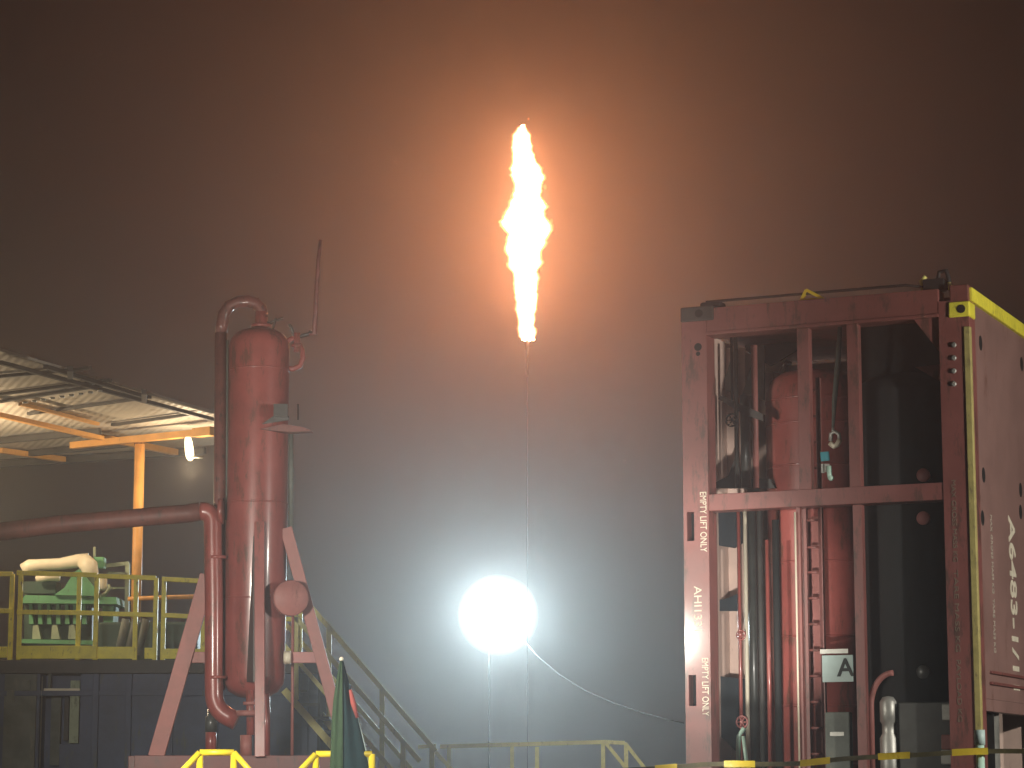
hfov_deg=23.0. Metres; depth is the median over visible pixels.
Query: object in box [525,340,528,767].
flare stack
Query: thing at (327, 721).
staircase
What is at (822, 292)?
lashing cable
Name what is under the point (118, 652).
guard rail
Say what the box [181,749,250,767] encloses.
yellow barrier
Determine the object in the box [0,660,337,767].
mud tank
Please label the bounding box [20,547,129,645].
shale shaker
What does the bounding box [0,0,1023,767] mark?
sky
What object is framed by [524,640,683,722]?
power cable
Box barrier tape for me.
[631,748,1023,767]
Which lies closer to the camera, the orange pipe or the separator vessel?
the separator vessel
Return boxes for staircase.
[281,607,437,767]
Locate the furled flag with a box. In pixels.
[330,657,368,767]
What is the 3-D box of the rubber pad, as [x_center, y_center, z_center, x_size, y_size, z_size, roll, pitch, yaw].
[1.758,-0.685,22.056,0.200,0.050,0.140,-4,-10,24]
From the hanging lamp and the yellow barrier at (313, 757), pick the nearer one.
the yellow barrier at (313, 757)
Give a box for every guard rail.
[0,572,14,659]
[16,571,99,659]
[97,574,158,659]
[160,577,204,659]
[285,612,302,651]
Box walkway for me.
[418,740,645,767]
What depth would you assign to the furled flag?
19.77 m
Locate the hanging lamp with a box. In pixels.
[184,437,202,460]
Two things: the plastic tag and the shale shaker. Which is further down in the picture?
the shale shaker
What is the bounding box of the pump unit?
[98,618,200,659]
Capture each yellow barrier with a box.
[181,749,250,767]
[299,751,374,767]
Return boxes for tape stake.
[974,730,984,767]
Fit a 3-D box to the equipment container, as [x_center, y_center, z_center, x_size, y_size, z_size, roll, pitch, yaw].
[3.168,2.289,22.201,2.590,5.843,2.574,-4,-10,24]
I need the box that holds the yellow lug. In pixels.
[800,289,823,299]
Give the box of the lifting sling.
[828,327,841,448]
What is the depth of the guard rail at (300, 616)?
29.89 m
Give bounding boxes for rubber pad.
[700,301,725,306]
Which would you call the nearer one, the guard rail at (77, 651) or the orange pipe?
the guard rail at (77, 651)
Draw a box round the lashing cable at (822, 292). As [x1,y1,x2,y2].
[706,284,922,301]
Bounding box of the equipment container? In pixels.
[681,284,1023,767]
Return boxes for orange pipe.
[128,594,193,600]
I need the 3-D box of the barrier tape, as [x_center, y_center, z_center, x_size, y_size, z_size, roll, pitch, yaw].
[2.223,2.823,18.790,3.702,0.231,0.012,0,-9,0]
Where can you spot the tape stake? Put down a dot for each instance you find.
(979, 738)
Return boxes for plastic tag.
[820,451,833,480]
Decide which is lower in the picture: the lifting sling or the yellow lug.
the lifting sling
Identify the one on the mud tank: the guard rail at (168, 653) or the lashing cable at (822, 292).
the guard rail at (168, 653)
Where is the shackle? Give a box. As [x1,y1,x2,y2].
[919,269,951,291]
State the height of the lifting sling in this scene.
1.058 m
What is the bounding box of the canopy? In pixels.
[0,348,213,621]
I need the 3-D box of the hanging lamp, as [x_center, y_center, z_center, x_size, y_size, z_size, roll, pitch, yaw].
[-4.008,0.797,31.721,0.241,0.343,0.116,-2,-9,14]
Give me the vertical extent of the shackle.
0.188 m
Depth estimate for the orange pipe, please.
31.15 m
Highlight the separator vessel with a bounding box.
[0,240,334,767]
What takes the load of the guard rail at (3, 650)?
on the mud tank
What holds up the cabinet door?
in the equipment container
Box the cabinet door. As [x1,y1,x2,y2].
[899,702,950,767]

